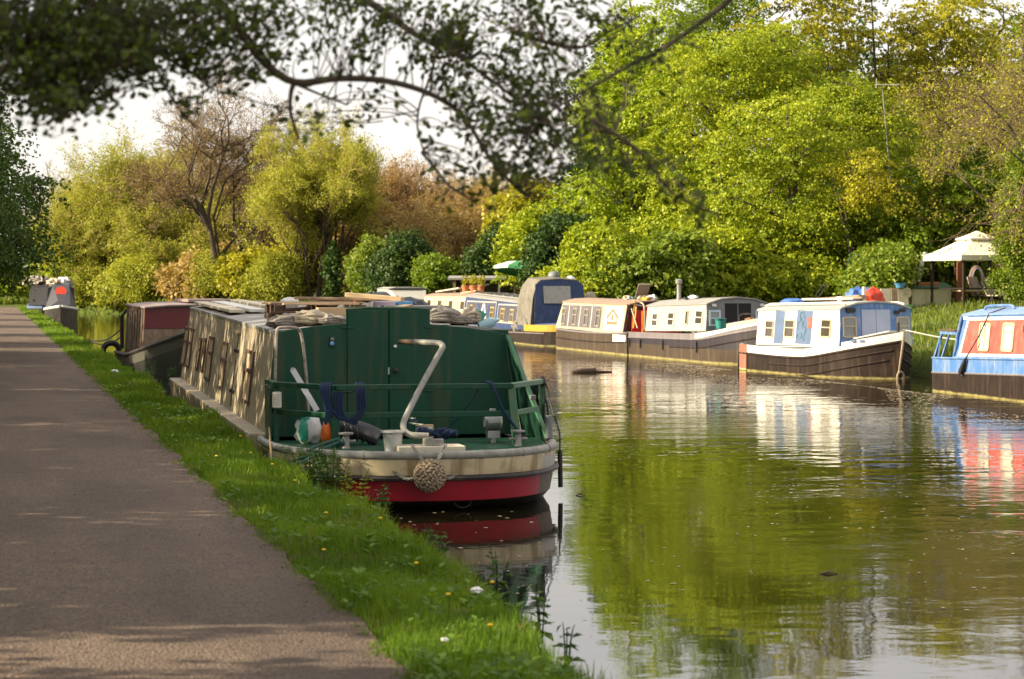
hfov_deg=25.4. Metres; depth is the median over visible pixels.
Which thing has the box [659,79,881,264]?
field maple
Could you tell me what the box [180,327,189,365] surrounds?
window
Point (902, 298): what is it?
leaning board
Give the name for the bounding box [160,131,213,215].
thicket tree
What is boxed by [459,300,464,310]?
window
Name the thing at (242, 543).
path litter
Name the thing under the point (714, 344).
narrowboat
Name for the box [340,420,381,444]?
rolled cover
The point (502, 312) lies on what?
window
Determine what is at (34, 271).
waterside bush
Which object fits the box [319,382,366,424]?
rope coil
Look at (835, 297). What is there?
boat pole
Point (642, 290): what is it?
stacked chair
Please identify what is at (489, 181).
thicket tree
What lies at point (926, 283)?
wooden planter
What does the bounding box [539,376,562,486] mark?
hanging fender line
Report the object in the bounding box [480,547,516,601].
nettle
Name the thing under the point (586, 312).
window
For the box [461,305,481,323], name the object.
folded sack
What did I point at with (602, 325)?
narrowboat
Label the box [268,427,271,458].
garden cane
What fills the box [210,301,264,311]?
timber board
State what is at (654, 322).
window
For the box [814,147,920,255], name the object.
yellow hawthorn
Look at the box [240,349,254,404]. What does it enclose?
window
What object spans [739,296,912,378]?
narrowboat
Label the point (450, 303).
window
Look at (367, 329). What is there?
door
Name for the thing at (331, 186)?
bright willow
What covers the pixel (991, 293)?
garden chair
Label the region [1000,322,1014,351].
window
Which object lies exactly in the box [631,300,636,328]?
yellow line
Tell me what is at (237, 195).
thicket tree
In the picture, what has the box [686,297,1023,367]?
bank grass
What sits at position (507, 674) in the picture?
verge weeds
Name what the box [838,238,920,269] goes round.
hedge shrub
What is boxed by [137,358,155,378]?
nettle
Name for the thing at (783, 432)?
floating flecks
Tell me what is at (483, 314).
green carton
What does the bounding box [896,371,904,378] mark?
float ring
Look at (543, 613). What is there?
nettle
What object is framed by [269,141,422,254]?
thicket tree
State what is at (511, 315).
window
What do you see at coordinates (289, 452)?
nettle
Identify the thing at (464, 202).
thicket tree
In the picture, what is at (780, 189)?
woodland tree
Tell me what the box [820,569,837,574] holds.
floating stick
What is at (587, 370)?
driftwood
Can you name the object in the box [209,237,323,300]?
waterside bush
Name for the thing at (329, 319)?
folded sack
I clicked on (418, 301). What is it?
navy tarpaulin
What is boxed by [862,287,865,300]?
upright post
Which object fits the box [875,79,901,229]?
television mast
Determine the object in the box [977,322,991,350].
window
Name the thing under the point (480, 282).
potted plant
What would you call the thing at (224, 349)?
window
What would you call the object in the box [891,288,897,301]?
leaning board
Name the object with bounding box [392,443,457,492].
rope fender
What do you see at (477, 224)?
thicket tree
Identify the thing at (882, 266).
hedge shrub
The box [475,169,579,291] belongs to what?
woodland tree
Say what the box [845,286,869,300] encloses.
blue cover
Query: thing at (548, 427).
corner tube
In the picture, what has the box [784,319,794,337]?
window
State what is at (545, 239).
hedge shrub
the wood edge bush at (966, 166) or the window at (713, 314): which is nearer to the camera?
the window at (713, 314)
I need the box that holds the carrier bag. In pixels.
[294,416,321,442]
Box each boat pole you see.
[802,297,862,298]
[802,298,853,299]
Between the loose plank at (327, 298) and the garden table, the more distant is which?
the garden table
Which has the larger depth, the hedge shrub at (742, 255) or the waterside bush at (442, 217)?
the waterside bush at (442, 217)
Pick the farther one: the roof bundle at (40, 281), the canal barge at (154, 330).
the roof bundle at (40, 281)
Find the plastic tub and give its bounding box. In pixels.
[380,430,404,450]
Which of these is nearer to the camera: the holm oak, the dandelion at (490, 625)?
the dandelion at (490, 625)
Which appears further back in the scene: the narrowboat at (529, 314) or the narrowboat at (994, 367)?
the narrowboat at (529, 314)
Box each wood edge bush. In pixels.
[832,117,1008,201]
[943,263,1014,301]
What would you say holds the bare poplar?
on the ground at (920, 370)
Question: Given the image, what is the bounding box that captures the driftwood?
[571,368,611,372]
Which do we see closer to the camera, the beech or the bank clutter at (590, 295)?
the bank clutter at (590, 295)
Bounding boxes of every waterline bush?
[65,254,113,305]
[100,243,186,304]
[179,243,241,298]
[233,246,310,301]
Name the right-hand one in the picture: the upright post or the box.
the upright post
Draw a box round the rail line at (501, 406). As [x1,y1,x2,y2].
[448,380,524,440]
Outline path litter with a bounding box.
[2,356,417,676]
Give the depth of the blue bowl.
74.56 m
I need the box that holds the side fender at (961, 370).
[958,307,1005,376]
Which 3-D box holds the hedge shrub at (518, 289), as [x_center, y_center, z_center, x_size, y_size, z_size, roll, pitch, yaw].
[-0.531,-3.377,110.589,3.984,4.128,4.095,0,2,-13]
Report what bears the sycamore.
on the ground at (920, 370)
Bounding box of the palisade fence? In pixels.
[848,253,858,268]
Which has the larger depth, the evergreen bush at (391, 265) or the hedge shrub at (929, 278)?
the evergreen bush at (391, 265)
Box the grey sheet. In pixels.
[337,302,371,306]
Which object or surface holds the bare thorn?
on the ground at (920, 370)
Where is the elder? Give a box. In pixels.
[868,153,1004,289]
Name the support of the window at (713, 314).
in the narrowboat at (714, 344)
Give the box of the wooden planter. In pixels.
[916,282,939,285]
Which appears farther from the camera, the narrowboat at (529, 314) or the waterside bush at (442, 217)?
the waterside bush at (442, 217)
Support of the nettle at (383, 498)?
on the ground at (920, 370)
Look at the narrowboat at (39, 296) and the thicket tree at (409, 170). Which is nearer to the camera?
the narrowboat at (39, 296)
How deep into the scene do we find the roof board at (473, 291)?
92.28 m
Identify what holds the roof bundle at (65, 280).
on the narrowboat at (61, 308)
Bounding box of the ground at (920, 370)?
[0,282,997,678]
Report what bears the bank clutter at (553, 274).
on the narrowboat at (529, 314)
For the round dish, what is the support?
on the leaning board at (894, 294)
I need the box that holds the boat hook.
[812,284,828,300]
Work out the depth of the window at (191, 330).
34.22 m
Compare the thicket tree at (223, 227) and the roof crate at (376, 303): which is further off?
the thicket tree at (223, 227)
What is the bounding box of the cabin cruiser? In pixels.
[376,287,426,298]
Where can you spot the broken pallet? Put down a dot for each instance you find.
(274, 308)
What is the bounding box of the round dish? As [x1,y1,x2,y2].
[902,288,911,297]
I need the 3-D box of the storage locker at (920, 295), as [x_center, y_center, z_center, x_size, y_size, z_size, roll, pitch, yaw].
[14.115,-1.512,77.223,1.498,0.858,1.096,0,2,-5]
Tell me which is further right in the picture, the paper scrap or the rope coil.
the paper scrap
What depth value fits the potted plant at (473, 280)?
92.42 m
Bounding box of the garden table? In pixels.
[952,290,989,306]
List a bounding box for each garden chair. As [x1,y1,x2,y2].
[967,277,990,302]
[981,277,1006,303]
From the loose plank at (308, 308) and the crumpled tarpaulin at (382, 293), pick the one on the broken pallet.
the loose plank at (308, 308)
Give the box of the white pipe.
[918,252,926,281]
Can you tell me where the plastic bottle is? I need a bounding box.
[477,317,498,327]
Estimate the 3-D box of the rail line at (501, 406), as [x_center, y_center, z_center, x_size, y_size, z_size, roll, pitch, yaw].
[-0.310,0.672,21.727,0.927,0.573,0.196,1,2,32]
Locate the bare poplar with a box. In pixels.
[105,42,380,298]
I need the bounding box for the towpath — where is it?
[0,307,411,678]
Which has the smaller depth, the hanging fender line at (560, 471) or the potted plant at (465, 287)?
the hanging fender line at (560, 471)
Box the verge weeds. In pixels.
[89,371,586,678]
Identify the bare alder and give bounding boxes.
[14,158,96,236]
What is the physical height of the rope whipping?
0.154 m
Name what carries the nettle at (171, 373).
on the ground at (920, 370)
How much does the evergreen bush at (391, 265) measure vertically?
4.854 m
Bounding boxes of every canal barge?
[114,299,229,377]
[169,305,558,507]
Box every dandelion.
[446,593,450,618]
[487,623,492,643]
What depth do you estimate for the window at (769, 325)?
51.96 m
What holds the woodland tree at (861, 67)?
on the ground at (920, 370)
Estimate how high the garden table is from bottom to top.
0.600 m
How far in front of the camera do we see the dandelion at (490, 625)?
9.86 m
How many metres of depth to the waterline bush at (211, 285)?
130.92 m
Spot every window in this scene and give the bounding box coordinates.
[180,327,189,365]
[184,328,194,367]
[195,337,201,369]
[199,338,206,372]
[203,336,214,380]
[217,341,227,389]
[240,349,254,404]
[448,300,453,307]
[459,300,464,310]
[489,307,493,317]
[499,308,504,321]
[509,309,513,322]
[561,308,566,323]
[572,308,577,324]
[583,309,588,325]
[595,309,600,326]
[651,313,658,326]
[667,312,674,325]
[684,310,688,324]
[694,310,702,324]
[709,310,720,325]
[764,320,773,336]
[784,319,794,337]
[820,319,831,337]
[843,317,856,337]
[896,316,909,333]
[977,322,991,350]
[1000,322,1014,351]
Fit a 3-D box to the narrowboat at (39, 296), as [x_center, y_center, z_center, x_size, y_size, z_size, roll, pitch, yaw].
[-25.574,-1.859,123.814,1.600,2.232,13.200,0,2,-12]
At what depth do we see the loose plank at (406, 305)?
24.87 m
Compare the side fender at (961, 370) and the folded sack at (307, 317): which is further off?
the side fender at (961, 370)
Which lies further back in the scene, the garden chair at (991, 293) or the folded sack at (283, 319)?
the garden chair at (991, 293)
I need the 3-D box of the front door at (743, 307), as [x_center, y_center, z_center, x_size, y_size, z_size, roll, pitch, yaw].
[5.974,-0.588,58.358,0.345,0.680,0.065,0,2,-16]
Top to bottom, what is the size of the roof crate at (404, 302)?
0.220 m
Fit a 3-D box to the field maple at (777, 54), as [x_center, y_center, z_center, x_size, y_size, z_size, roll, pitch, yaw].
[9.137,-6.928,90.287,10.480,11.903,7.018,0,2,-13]
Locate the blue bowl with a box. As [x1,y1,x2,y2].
[894,283,906,287]
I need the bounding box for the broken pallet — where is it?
[262,301,365,321]
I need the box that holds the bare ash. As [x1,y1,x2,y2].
[866,0,1023,303]
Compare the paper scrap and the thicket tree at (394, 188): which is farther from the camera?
the thicket tree at (394, 188)
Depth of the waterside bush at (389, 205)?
129.26 m
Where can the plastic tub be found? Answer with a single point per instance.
(392, 439)
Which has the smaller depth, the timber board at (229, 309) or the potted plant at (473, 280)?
the timber board at (229, 309)
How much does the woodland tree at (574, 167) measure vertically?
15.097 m
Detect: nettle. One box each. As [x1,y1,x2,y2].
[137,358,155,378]
[167,365,176,384]
[279,444,304,469]
[291,446,337,488]
[294,439,337,477]
[308,448,350,494]
[339,467,372,503]
[375,481,393,517]
[422,524,452,561]
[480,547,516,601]
[528,583,553,641]
[550,622,585,664]
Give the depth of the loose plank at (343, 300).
25.48 m
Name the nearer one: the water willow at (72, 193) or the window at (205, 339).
the window at (205, 339)
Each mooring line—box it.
[90,329,119,341]
[285,437,344,462]
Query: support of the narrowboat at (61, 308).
on the canal water
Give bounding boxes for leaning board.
[880,289,890,301]
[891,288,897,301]
[898,289,908,304]
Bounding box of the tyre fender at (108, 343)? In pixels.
[101,340,121,356]
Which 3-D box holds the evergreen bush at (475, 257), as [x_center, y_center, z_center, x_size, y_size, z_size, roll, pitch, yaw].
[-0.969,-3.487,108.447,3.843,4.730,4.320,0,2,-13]
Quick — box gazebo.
[923,231,1023,307]
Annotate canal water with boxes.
[69,313,1023,678]
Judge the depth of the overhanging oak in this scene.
7.17 m
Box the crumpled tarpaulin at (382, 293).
[337,292,390,305]
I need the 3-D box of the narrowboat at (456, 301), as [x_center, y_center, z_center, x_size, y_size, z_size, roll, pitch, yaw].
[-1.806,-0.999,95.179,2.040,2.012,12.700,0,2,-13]
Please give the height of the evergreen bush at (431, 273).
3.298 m
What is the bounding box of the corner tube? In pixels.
[544,415,552,440]
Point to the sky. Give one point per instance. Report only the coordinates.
(399, 137)
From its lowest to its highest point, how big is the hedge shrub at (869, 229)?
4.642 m
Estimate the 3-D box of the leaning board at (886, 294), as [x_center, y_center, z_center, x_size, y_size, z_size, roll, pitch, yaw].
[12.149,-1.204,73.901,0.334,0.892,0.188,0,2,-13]
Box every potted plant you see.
[461,274,470,291]
[469,274,478,292]
[476,275,484,291]
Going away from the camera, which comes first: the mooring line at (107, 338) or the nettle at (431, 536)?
the nettle at (431, 536)
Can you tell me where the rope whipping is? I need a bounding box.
[272,392,281,407]
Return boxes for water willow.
[17,116,239,307]
[22,172,151,289]
[89,179,256,310]
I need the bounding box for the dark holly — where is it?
[0,61,78,302]
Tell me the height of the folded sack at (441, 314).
0.195 m
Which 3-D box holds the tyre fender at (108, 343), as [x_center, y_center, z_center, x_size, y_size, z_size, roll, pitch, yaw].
[-9.939,0.282,56.428,0.548,0.536,0.150,0,2,-18]
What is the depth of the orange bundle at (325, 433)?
21.54 m
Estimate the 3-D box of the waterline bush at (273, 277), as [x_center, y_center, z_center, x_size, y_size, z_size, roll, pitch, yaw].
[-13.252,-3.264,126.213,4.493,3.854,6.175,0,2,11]
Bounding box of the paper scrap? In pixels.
[470,587,482,592]
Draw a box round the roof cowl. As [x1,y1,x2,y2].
[265,297,298,317]
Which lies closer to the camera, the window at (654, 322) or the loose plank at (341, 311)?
the loose plank at (341, 311)
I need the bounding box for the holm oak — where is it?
[0,88,47,276]
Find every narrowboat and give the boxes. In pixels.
[27,285,49,313]
[43,284,78,327]
[424,292,498,311]
[464,277,584,345]
[555,298,695,354]
[628,279,784,363]
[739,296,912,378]
[931,304,1023,401]
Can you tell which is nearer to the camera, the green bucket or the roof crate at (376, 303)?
the roof crate at (376, 303)
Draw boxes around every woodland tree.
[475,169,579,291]
[545,8,681,227]
[604,0,783,231]
[699,72,865,241]
[799,17,953,203]
[902,55,1016,184]
[965,12,1023,184]
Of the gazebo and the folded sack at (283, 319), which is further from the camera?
the gazebo
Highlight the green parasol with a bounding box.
[494,260,524,276]
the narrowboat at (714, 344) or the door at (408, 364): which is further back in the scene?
the narrowboat at (714, 344)
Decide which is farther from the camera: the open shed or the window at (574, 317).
the open shed
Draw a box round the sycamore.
[708,0,1023,165]
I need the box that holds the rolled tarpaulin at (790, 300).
[780,298,803,302]
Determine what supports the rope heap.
on the canal barge at (404, 364)
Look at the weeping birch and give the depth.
103.16 m
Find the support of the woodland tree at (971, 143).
on the ground at (920, 370)
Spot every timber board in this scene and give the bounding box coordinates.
[194,301,244,312]
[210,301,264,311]
[230,299,265,308]
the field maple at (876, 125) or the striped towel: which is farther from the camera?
the field maple at (876, 125)
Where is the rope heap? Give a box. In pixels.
[416,427,457,439]
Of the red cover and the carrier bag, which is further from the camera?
the red cover
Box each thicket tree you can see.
[13,153,131,252]
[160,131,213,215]
[164,123,268,251]
[190,138,280,243]
[195,138,327,251]
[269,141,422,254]
[313,198,438,297]
[321,162,419,293]
[338,145,457,223]
[361,151,429,292]
[388,203,467,292]
[401,162,473,214]
[406,163,510,253]
[441,165,499,212]
[453,174,511,275]
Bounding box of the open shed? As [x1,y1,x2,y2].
[448,276,516,293]
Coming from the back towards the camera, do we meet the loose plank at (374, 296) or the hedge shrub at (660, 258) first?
the hedge shrub at (660, 258)
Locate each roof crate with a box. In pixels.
[369,301,395,306]
[396,301,412,304]
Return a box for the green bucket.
[714,318,726,328]
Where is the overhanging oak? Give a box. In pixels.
[0,0,733,228]
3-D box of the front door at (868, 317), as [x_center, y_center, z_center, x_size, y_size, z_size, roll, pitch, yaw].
[7.682,-0.273,48.985,0.340,0.740,0.084,-1,2,-20]
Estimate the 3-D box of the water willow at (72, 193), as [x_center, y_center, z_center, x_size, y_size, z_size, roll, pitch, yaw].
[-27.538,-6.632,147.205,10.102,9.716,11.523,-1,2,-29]
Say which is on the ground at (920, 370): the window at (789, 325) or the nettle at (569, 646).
the nettle at (569, 646)
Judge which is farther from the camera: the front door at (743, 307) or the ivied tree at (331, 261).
the ivied tree at (331, 261)
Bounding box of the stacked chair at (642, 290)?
[634,284,650,299]
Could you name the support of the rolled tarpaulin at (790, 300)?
on the narrowboat at (839, 338)
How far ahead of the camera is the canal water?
19.38 m
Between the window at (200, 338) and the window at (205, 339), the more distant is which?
the window at (200, 338)
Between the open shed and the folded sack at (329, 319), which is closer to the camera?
the folded sack at (329, 319)
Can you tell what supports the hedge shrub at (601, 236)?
on the ground at (920, 370)
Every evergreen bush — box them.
[338,230,386,297]
[355,222,436,292]
[407,251,463,293]
[452,216,520,275]
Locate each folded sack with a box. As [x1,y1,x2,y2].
[265,313,302,327]
[289,309,325,325]
[317,313,345,325]
[430,305,461,323]
[450,314,471,325]
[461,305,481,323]
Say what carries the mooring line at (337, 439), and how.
attached to the canal barge at (404, 364)
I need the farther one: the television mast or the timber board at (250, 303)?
the television mast
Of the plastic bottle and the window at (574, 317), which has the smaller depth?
the plastic bottle
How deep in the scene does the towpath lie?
12.58 m
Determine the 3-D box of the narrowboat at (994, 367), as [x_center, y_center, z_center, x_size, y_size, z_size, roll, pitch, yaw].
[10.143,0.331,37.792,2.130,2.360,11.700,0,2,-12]
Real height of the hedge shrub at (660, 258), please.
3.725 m
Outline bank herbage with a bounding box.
[0,294,309,309]
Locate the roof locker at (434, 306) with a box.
[381,305,450,310]
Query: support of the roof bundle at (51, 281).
on the narrowboat at (61, 308)
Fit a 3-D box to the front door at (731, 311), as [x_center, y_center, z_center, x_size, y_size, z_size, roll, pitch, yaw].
[5.615,-0.586,58.252,0.345,0.680,0.065,0,2,-16]
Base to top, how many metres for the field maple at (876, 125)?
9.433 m
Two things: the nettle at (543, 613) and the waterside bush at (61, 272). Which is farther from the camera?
the waterside bush at (61, 272)
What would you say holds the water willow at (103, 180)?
on the ground at (920, 370)
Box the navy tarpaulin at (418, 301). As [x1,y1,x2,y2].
[399,296,428,304]
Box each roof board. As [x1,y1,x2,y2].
[435,287,461,291]
[461,290,483,292]
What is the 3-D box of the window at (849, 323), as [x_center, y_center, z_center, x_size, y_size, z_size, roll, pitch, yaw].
[7.245,-0.264,48.827,0.330,0.450,0.060,-1,2,-20]
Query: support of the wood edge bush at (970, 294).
on the ground at (920, 370)
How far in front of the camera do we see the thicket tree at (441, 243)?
127.22 m
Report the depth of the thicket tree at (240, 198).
160.89 m
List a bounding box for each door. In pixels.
[341,310,387,434]
[388,310,436,434]
[725,303,737,327]
[738,303,750,320]
[861,310,875,335]
[876,310,890,332]
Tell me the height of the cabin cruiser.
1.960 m
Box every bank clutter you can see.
[548,271,559,277]
[585,292,595,297]
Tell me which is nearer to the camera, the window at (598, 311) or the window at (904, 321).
the window at (904, 321)
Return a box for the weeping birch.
[646,0,771,227]
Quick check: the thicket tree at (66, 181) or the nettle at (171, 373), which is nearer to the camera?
the nettle at (171, 373)
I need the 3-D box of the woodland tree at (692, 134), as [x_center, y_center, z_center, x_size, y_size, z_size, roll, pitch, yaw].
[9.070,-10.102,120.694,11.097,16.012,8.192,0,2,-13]
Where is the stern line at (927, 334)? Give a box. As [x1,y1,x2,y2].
[902,329,954,339]
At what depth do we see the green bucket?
57.69 m
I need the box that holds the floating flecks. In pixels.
[390,363,1023,668]
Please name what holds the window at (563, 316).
in the narrowboat at (602, 325)
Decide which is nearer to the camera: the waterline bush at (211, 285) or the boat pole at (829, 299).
the boat pole at (829, 299)
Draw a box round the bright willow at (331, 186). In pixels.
[228,103,408,296]
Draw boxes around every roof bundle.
[33,276,49,284]
[46,278,61,285]
[58,276,73,285]
[640,295,650,300]
[646,294,656,299]
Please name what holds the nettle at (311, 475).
on the ground at (920, 370)
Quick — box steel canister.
[483,408,502,441]
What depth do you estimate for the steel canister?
21.88 m
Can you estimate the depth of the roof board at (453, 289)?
97.78 m
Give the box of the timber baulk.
[830,295,866,300]
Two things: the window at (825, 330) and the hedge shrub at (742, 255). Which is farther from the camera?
the hedge shrub at (742, 255)
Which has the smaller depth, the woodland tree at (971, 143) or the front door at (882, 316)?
the front door at (882, 316)
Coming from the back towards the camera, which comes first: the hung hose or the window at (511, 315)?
the hung hose
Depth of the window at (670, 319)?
60.52 m
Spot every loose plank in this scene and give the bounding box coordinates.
[286,305,336,310]
[294,297,377,300]
[310,297,384,301]
[316,307,353,315]
[345,292,403,301]
[395,304,412,306]
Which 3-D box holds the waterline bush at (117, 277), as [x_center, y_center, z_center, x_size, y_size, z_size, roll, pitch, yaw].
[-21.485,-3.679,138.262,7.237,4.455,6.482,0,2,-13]
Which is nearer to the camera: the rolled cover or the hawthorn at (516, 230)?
the rolled cover
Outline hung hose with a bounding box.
[969,265,983,287]
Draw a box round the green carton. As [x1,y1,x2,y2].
[476,310,485,323]
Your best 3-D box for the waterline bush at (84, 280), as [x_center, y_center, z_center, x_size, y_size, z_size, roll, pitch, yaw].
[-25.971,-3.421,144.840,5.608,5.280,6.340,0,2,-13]
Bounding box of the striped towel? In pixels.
[408,418,427,427]
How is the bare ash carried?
on the ground at (920, 370)
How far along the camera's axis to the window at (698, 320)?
58.56 m
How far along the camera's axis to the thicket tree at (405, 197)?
138.38 m
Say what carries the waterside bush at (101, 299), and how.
on the ground at (920, 370)
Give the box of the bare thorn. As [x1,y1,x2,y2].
[870,25,1023,287]
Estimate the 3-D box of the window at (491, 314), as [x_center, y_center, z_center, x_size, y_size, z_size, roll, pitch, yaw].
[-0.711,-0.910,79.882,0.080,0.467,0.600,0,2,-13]
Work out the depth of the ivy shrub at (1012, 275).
72.25 m
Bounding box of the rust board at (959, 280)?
[956,261,961,304]
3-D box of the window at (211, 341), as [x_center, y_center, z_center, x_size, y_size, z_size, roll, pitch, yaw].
[-4.031,0.250,30.347,0.107,0.576,0.833,0,2,-12]
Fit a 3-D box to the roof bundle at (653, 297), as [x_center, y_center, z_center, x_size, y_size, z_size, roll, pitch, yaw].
[3.972,-1.147,64.850,0.351,0.300,0.522,0,2,-13]
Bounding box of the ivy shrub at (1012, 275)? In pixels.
[983,137,1023,306]
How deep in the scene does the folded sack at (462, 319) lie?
23.33 m
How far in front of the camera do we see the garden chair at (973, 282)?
76.68 m
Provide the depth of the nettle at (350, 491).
17.31 m
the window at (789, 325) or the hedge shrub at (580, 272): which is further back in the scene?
the hedge shrub at (580, 272)
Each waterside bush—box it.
[0,266,29,298]
[23,229,46,297]
[38,240,84,307]
[86,266,158,313]
[146,239,250,301]
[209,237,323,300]
[315,193,414,294]
[412,187,493,291]
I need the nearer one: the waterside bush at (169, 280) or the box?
the box
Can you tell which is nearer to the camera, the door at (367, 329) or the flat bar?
the flat bar
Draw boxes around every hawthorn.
[483,199,607,289]
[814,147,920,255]
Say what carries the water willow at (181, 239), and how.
on the ground at (920, 370)
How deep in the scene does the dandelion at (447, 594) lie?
10.58 m
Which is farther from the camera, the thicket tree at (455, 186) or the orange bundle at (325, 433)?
the thicket tree at (455, 186)
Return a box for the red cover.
[866,286,884,300]
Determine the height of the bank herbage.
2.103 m
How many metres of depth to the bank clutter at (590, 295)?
76.91 m
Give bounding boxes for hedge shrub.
[461,239,522,293]
[514,201,596,288]
[528,246,650,298]
[555,216,654,269]
[584,223,726,299]
[658,219,799,302]
[729,249,844,303]
[782,190,890,301]
[830,239,929,295]
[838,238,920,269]
[921,266,994,298]
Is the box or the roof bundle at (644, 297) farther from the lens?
the roof bundle at (644, 297)
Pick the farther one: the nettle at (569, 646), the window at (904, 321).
the window at (904, 321)
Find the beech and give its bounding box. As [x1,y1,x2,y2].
[537,0,712,238]
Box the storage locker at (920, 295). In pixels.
[908,282,952,307]
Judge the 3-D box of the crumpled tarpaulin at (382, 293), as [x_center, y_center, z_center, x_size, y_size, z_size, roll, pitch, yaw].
[-1.720,-0.418,27.000,1.230,0.301,1.610,0,2,-13]
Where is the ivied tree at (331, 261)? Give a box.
[320,240,343,296]
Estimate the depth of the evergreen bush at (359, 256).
118.24 m
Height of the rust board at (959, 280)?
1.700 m
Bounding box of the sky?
[0,0,1023,272]
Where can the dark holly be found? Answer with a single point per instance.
(13, 272)
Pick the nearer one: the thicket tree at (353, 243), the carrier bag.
the carrier bag
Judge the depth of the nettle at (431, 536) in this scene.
14.30 m
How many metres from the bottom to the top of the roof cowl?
0.260 m
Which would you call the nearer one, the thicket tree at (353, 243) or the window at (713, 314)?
the window at (713, 314)
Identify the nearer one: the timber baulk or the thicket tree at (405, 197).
the timber baulk
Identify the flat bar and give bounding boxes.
[290,367,319,411]
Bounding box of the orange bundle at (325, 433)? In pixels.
[320,422,330,443]
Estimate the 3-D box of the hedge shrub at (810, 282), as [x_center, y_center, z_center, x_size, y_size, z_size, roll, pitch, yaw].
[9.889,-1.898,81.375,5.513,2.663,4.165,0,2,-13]
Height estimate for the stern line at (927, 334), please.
0.328 m
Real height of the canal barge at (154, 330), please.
2.035 m
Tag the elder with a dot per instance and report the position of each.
(916, 235)
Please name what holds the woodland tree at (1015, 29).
on the ground at (920, 370)
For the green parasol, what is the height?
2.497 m
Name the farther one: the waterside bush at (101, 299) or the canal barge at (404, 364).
the waterside bush at (101, 299)
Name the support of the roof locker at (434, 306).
on the canal barge at (404, 364)
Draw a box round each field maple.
[608,16,868,239]
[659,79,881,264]
[761,70,965,277]
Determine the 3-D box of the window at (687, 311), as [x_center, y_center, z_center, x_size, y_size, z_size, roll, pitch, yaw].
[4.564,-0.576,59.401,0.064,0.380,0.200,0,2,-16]
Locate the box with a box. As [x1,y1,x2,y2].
[416,424,433,437]

